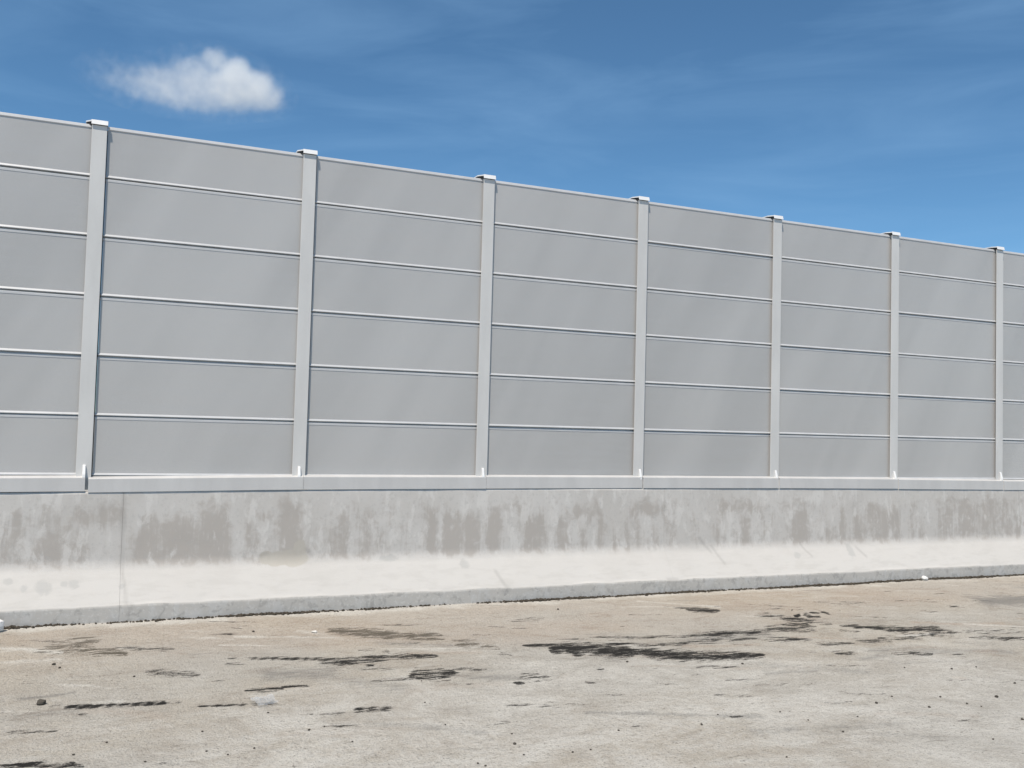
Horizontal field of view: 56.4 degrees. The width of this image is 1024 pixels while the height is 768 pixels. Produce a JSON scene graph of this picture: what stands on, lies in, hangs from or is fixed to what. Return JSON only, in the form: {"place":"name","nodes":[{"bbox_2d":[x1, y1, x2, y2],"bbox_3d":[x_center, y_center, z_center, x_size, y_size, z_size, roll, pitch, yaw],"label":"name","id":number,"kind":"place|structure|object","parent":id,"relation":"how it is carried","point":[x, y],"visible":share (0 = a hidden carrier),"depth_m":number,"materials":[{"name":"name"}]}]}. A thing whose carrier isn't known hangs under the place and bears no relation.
{"place":"outdoors","nodes":[
{"label":"outdoors","id":0,"kind":"place"},
{"bbox_2d":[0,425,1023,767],"bbox_3d":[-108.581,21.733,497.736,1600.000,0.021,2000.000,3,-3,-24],"label":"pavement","id":1,"kind":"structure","parent":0,"point":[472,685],"depth_m":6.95,"materials":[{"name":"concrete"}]},
{"bbox_2d":[0,619,3,631],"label":"white lump","id":2,"kind":"object","parent":1,"relation":"on","point":[1,625],"visible":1,"depth_m":8.22,"materials":[{"name":"stone"}]},
{"bbox_2d":[36,699,45,705],"bbox_3d":[-3.056,2.066,6.199,0.062,0.040,0.055,3,3,-43],"label":"pebble","id":3,"kind":"object","parent":1,"relation":"on","point":[40,702],"visible":1,"depth_m":6.19,"materials":[{"name":"stone"}]},
{"bbox_2d":[0,491,123,626],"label":"concrete barrier","id":4,"kind":"object","parent":1,"relation":"on","point":[60,557],"visible":0.98,"depth_m":8.72,"materials":[{"name":"grey concrete"}]},
{"bbox_2d":[0,112,1023,491],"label":"noise barrier","id":5,"kind":"object","parent":4,"relation":"on","point":[258,318],"visible":1,"depth_m":10.47,"materials":[{"name":"metal"}]},
{"bbox_2d":[119,488,673,621],"bbox_3d":[-0.979,1.732,10.284,5.986,1.228,0.711,3,-3,-24],"label":"concrete barrier","id":6,"kind":"object","parent":1,"relation":"on","point":[191,554],"visible":0.99,"depth_m":9.92,"materials":[{"name":"grey concrete"}]},
{"bbox_2d":[4,574,1023,629],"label":"grit","id":7,"kind":"object","parent":1,"relation":"on","point":[488,602],"visible":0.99,"depth_m":10.49,"materials":[{"name":"grey gravel"}]},
{"bbox_2d":[664,488,1023,591],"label":"concrete barrier","id":8,"kind":"object","parent":1,"relation":"on","point":[729,538],"visible":1,"depth_m":12.33,"materials":[{"name":"grey concrete"}]},
{"bbox_2d":[1019,490,1023,544],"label":"concrete barrier","id":9,"kind":"object","parent":1,"relation":"on","point":[1021,509],"visible":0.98,"depth_m":13.80,"materials":[{"name":"grey concrete"}]}
]}

